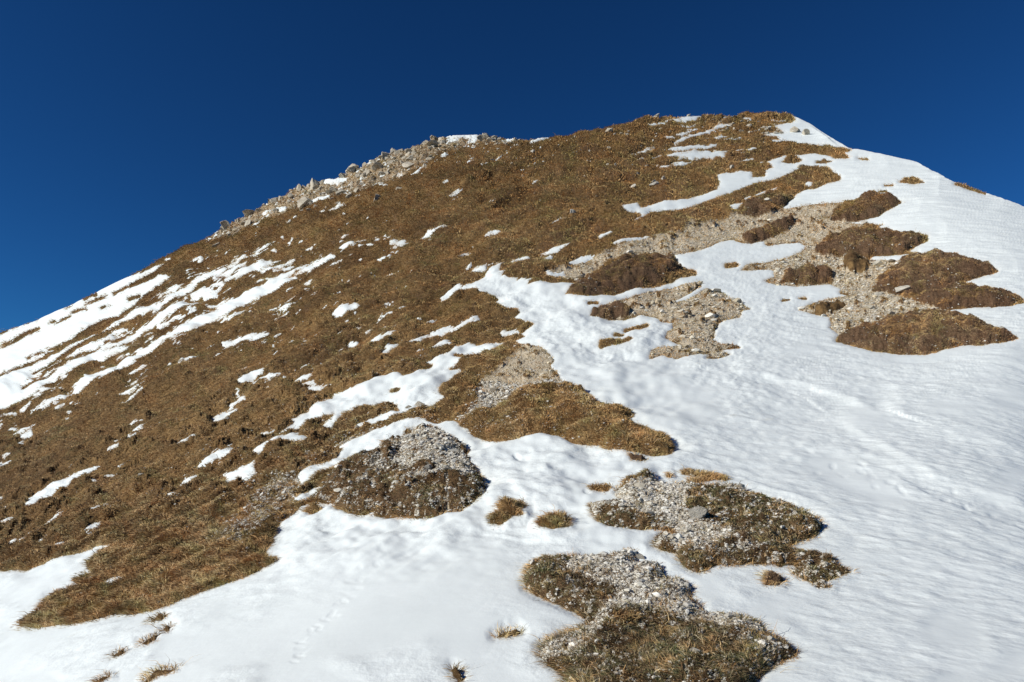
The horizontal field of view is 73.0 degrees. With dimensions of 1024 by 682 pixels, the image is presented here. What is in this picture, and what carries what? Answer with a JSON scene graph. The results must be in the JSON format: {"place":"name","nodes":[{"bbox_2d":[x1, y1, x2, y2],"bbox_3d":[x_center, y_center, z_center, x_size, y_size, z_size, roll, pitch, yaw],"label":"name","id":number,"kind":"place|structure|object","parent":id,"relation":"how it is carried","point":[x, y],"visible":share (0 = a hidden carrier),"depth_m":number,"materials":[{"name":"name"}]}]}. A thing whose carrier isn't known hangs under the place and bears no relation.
{"place":"outdoors","nodes":[
{"label":"outdoors","id":0,"kind":"place"},
{"bbox_2d":[0,110,1023,681],"bbox_3d":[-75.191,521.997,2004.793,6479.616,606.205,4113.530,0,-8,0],"label":"mountain slope","id":1,"kind":"structure","parent":0,"point":[446,267],"depth_m":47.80,"materials":[{"name":"brown plant"}]},
{"bbox_2d":[144,635,157,643],"bbox_3d":[-3.359,2.784,6.441,0.122,0.048,0.218,4,-9,-26],"label":"grass tuft","id":2,"kind":"object","parent":1,"relation":"on","point":[149,639],"visible":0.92,"depth_m":6.43,"materials":[{"name":"brown plant"}]},
{"bbox_2d":[144,669,173,681],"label":"grass tuft","id":3,"kind":"object","parent":1,"relation":"on","point":[156,671],"visible":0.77,"depth_m":5.43,"materials":[{"name":"brown plant"}]},
{"bbox_2d":[220,220,230,230],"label":"boulder","id":4,"kind":"object","parent":1,"relation":"on","point":[225,224],"visible":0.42,"depth_m":132.15,"materials":[{"name":"stone"}]},
{"bbox_2d":[242,209,253,215],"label":"boulder","id":5,"kind":"object","parent":1,"relation":"on","point":[246,212],"visible":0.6,"depth_m":130.59,"materials":[{"name":"stone"}]},
{"bbox_2d":[244,219,251,226],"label":"boulder","id":6,"kind":"object","parent":1,"relation":"on","point":[248,222],"visible":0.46,"depth_m":124.63,"materials":[{"name":"stone"}]},
{"bbox_2d":[269,197,278,202],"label":"boulder","id":7,"kind":"object","parent":1,"relation":"on","point":[273,200],"visible":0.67,"depth_m":131.16,"materials":[{"name":"stone"}]},
{"bbox_2d":[297,196,311,207],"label":"boulder","id":8,"kind":"object","parent":1,"relation":"on","point":[303,201],"visible":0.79,"depth_m":114.45,"materials":[{"name":"stone"}]},
{"bbox_2d":[301,502,320,513],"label":"turf hummock","id":9,"kind":"object","parent":1,"relation":"on","point":[311,507],"visible":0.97,"depth_m":10.55,"materials":[{"name":"brown plant"}]},
{"bbox_2d":[329,186,337,191],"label":"boulder","id":10,"kind":"object","parent":1,"relation":"on","point":[332,188],"visible":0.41,"depth_m":114.26,"materials":[{"name":"stone"}]},
{"bbox_2d":[336,188,345,195],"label":"boulder","id":11,"kind":"object","parent":1,"relation":"on","point":[339,191],"visible":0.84,"depth_m":109.38,"materials":[{"name":"stone"}]},
{"bbox_2d":[347,167,354,172],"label":"boulder","id":12,"kind":"object","parent":1,"relation":"on","point":[351,169],"visible":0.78,"depth_m":121.22,"materials":[{"name":"stone"}]},
{"bbox_2d":[345,164,358,173],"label":"rock","id":13,"kind":"object","parent":1,"relation":"on","point":[355,166],"visible":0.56,"depth_m":121.96,"materials":[{"name":"stone"}]},
{"bbox_2d":[364,169,370,175],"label":"boulder","id":14,"kind":"object","parent":1,"relation":"on","point":[368,171],"visible":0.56,"depth_m":114.82,"materials":[{"name":"stone"}]},
{"bbox_2d":[371,162,383,170],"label":"boulder","id":15,"kind":"object","parent":1,"relation":"on","point":[376,166],"visible":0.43,"depth_m":114.96,"materials":[{"name":"stone"}]},
{"bbox_2d":[374,194,380,200],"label":"boulder","id":16,"kind":"object","parent":1,"relation":"on","point":[377,196],"visible":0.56,"depth_m":97.31,"materials":[{"name":"stone"}]},
{"bbox_2d":[381,152,390,159],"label":"boulder","id":17,"kind":"object","parent":1,"relation":"on","point":[384,154],"visible":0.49,"depth_m":122.64,"materials":[{"name":"stone"}]},
{"bbox_2d":[315,424,486,517],"bbox_3d":[-2.040,2.057,11.957,2.688,1.418,6.651,1,-9,-10],"label":"turf hummock","id":18,"kind":"object","parent":1,"relation":"on","point":[397,493],"visible":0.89,"depth_m":10.13,"materials":[{"name":"brown plant"}]},
{"bbox_2d":[423,464,431,468],"bbox_3d":[-1.320,1.975,10.779,0.159,0.106,0.105,2,-13,-14],"label":"stone","id":19,"kind":"object","parent":18,"relation":"on","point":[428,466],"visible":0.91,"depth_m":10.75,"materials":[{"name":"grey stone"}]},
{"bbox_2d":[402,162,413,167],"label":"boulder","id":20,"kind":"object","parent":1,"relation":"on","point":[407,164],"visible":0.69,"depth_m":111.06,"materials":[{"name":"stone"}]},
{"bbox_2d":[415,401,424,405],"bbox_3d":[-2.543,1.765,18.970,0.356,0.225,0.169,4,-9,22],"label":"stone","id":21,"kind":"object","parent":1,"relation":"on","point":[418,403],"visible":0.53,"depth_m":18.94,"materials":[{"name":"stone"}]},
{"bbox_2d":[427,140,437,146],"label":"boulder","id":22,"kind":"object","parent":1,"relation":"on","point":[431,142],"visible":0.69,"depth_m":121.46,"materials":[{"name":"stone"}]},
{"bbox_2d":[452,666,462,678],"bbox_3d":[-0.345,2.123,4.425,0.076,0.069,0.215,4,-9,-23],"label":"grass tuft","id":23,"kind":"object","parent":1,"relation":"on","point":[457,672],"visible":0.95,"depth_m":4.41,"materials":[{"name":"brown plant"}]},
{"bbox_2d":[477,135,483,141],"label":"boulder","id":24,"kind":"object","parent":1,"relation":"on","point":[480,137],"visible":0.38,"depth_m":120.20,"materials":[{"name":"stone"}]},
{"bbox_2d":[0,116,1023,681],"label":"snow","id":25,"kind":"structure","parent":1,"relation":"on","point":[902,476],"depth_m":9.64,"materials":[{"name":"white snow"}]},
{"bbox_2d":[155,613,164,619],"bbox_3d":[-3.649,2.859,7.162,0.138,0.069,0.153,0,-8,0],"label":"grass tuft","id":26,"kind":"object","parent":25,"relation":"on","point":[159,616],"visible":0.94,"depth_m":7.16,"materials":[{"name":"brown plant"}]},
{"bbox_2d":[485,495,527,524],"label":"turf hummock","id":27,"kind":"object","parent":25,"relation":"on","point":[508,506],"visible":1,"depth_m":8.29,"materials":[{"name":"brown plant"}]},
{"bbox_2d":[498,629,519,636],"bbox_3d":[-0.026,2.127,5.042,0.192,0.058,0.114,3,-9,-19],"label":"grass tuft","id":28,"kind":"object","parent":25,"relation":"on","point":[512,631],"visible":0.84,"depth_m":5.04,"materials":[{"name":"brown plant"}]},
{"bbox_2d":[531,503,575,528],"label":"turf hummock","id":29,"kind":"object","parent":25,"relation":"on","point":[553,520],"visible":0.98,"depth_m":7.66,"materials":[{"name":"brown plant"}]},
{"bbox_2d":[463,379,676,455],"bbox_3d":[0.786,1.405,14.316,3.398,1.819,7.362,3,-9,-17],"label":"turf hummock","id":30,"kind":"object","parent":25,"relation":"on","point":[581,421],"visible":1,"depth_m":13.45,"materials":[{"name":"brown plant"}]},
{"bbox_2d":[591,300,630,319],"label":"turf hummock","id":31,"kind":"object","parent":25,"relation":"on","point":[622,308],"visible":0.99,"depth_m":32.20,"materials":[{"name":"brown plant"}]},
{"bbox_2d":[629,453,644,458],"bbox_3d":[1.926,1.801,10.682,0.301,0.151,0.312,-5,-10,32],"label":"grass tuft","id":32,"kind":"object","parent":25,"relation":"on","point":[635,456],"visible":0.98,"depth_m":10.67,"materials":[{"name":"brown plant"}]},
{"bbox_2d":[636,554,644,558],"bbox_3d":[1.222,2.061,6.583,0.082,0.064,0.075,-1,-8,4],"label":"stone","id":33,"kind":"object","parent":25,"relation":"on","point":[640,556],"visible":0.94,"depth_m":6.57,"materials":[{"name":"grey stone"}]},
{"bbox_2d":[521,549,797,681],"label":"turf hummock","id":34,"kind":"object","parent":25,"relation":"on","point":[707,639],"visible":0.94,"depth_m":4.61,"materials":[{"name":"brown plant"}]},
{"bbox_2d":[760,570,786,584],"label":"turf hummock","id":35,"kind":"object","parent":25,"relation":"on","point":[769,576],"visible":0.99,"depth_m":5.98,"materials":[{"name":"brown plant"}]},
{"bbox_2d":[790,126,800,131],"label":"boulder","id":36,"kind":"object","parent":25,"relation":"on","point":[794,129],"visible":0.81,"depth_m":141.81,"materials":[{"name":"stone"}]},
{"bbox_2d":[802,129,809,134],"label":"boulder","id":37,"kind":"object","parent":25,"relation":"on","point":[805,131],"visible":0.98,"depth_m":137.49,"materials":[{"name":"stone"}]},
{"bbox_2d":[126,137,1014,681],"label":"gravel","id":38,"kind":"structure","parent":1,"relation":"on","point":[648,487],"depth_m":10.36,"materials":[{"name":"grey gravel"}]},
{"bbox_2d":[310,179,319,188],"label":"boulder","id":39,"kind":"object","parent":38,"relation":"on","point":[313,182],"visible":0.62,"depth_m":124.68,"materials":[{"name":"stone"}]},
{"bbox_2d":[565,252,681,295],"bbox_3d":[7.795,-4.571,44.507,5.092,6.633,16.467,-4,-9,26],"label":"turf hummock","id":40,"kind":"object","parent":1,"relation":"on","point":[620,274],"visible":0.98,"depth_m":42.11,"materials":[{"name":"brown plant"}]},
{"bbox_2d":[649,181,658,186],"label":"boulder","id":41,"kind":"object","parent":1,"relation":"on","point":[653,183],"visible":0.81,"depth_m":89.85,"materials":[{"name":"stone"}]},
{"bbox_2d":[588,468,850,587],"bbox_3d":[2.163,1.934,7.758,2.797,0.903,3.198,-3,-9,21],"label":"turf hummock","id":42,"kind":"object","parent":1,"relation":"on","point":[644,519],"visible":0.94,"depth_m":7.33,"materials":[{"name":"brown plant"}]},
{"bbox_2d":[688,506,707,518],"bbox_3d":[2.021,1.906,7.590,0.315,0.165,0.299,-14,-27,23],"label":"stone","id":43,"kind":"object","parent":42,"relation":"on","point":[698,512],"visible":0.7,"depth_m":7.47,"materials":[{"name":"grey stone"}]},
{"bbox_2d":[742,189,793,217],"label":"turf hummock","id":44,"kind":"object","parent":1,"relation":"on","point":[757,206],"visible":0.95,"depth_m":75.36,"materials":[{"name":"brown plant"}]},
{"bbox_2d":[742,214,794,243],"bbox_3d":[23.548,-10.245,62.934,12.162,5.959,2.825,8,-12,-44],"label":"turf hummock","id":45,"kind":"object","parent":1,"relation":"on","point":[771,229],"visible":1,"depth_m":61.83,"materials":[{"name":"brown plant"}]},
{"bbox_2d":[782,153,801,163],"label":"turf hummock","id":46,"kind":"object","parent":1,"relation":"on","point":[792,157],"visible":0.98,"depth_m":109.82,"materials":[{"name":"brown plant"}]},
{"bbox_2d":[779,263,833,285],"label":"turf hummock","id":47,"kind":"object","parent":1,"relation":"on","point":[810,272],"visible":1,"depth_m":42.62,"materials":[{"name":"brown plant"}]},
{"bbox_2d":[815,299,844,313],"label":"turf hummock","id":48,"kind":"object","parent":1,"relation":"on","point":[820,307],"visible":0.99,"depth_m":32.91,"materials":[{"name":"brown plant"}]},
{"bbox_2d":[843,249,867,271],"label":"turf hummock","id":49,"kind":"object","parent":1,"relation":"on","point":[856,259],"visible":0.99,"depth_m":44.71,"materials":[{"name":"brown plant"}]},
{"bbox_2d":[831,190,901,221],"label":"turf hummock","id":50,"kind":"object","parent":1,"relation":"on","point":[867,203],"visible":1,"depth_m":65.95,"materials":[{"name":"brown plant"}]},
{"bbox_2d":[814,227,927,257],"bbox_3d":[26.343,-7.716,52.435,7.757,5.744,11.629,0,-8,0],"label":"turf hummock","id":51,"kind":"object","parent":1,"relation":"on","point":[855,238],"visible":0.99,"depth_m":50.31,"materials":[{"name":"brown plant"}]},
{"bbox_2d":[901,176,924,183],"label":"turf hummock","id":52,"kind":"object","parent":1,"relation":"on","point":[912,179],"visible":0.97,"depth_m":80.05,"materials":[{"name":"brown plant"}]},
{"bbox_2d":[838,307,1016,354],"bbox_3d":[15.025,-0.452,25.871,6.307,3.047,7.969,0,-8,0],"label":"turf hummock","id":53,"kind":"object","parent":1,"relation":"on","point":[923,330],"visible":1,"depth_m":24.18,"materials":[{"name":"brown plant"}]},
{"bbox_2d":[871,248,998,295],"bbox_3d":[23.965,-3.998,38.833,5.653,4.878,11.952,-7,-11,41],"label":"turf hummock","id":54,"kind":"object","parent":1,"relation":"on","point":[909,271],"visible":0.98,"depth_m":37.22,"materials":[{"name":"brown plant"}]},
{"bbox_2d":[895,285,910,292],"bbox_3d":[20.060,-2.623,35.347,0.768,0.279,1.004,9,-14,-4],"label":"stone","id":55,"kind":"object","parent":54,"relation":"on","point":[901,288],"visible":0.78,"depth_m":35.22,"materials":[{"name":"white stone"}]},
{"bbox_2d":[912,281,1022,308],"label":"turf hummock","id":56,"kind":"object","parent":1,"relation":"on","point":[944,295],"visible":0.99,"depth_m":30.73,"materials":[{"name":"brown plant"}]},
{"bbox_2d":[0,0,1023,331],"label":"sky","id":57,"kind":"structure","parent":0,"point":[130,130],"materials":[{"name":"blue"}]}
]}

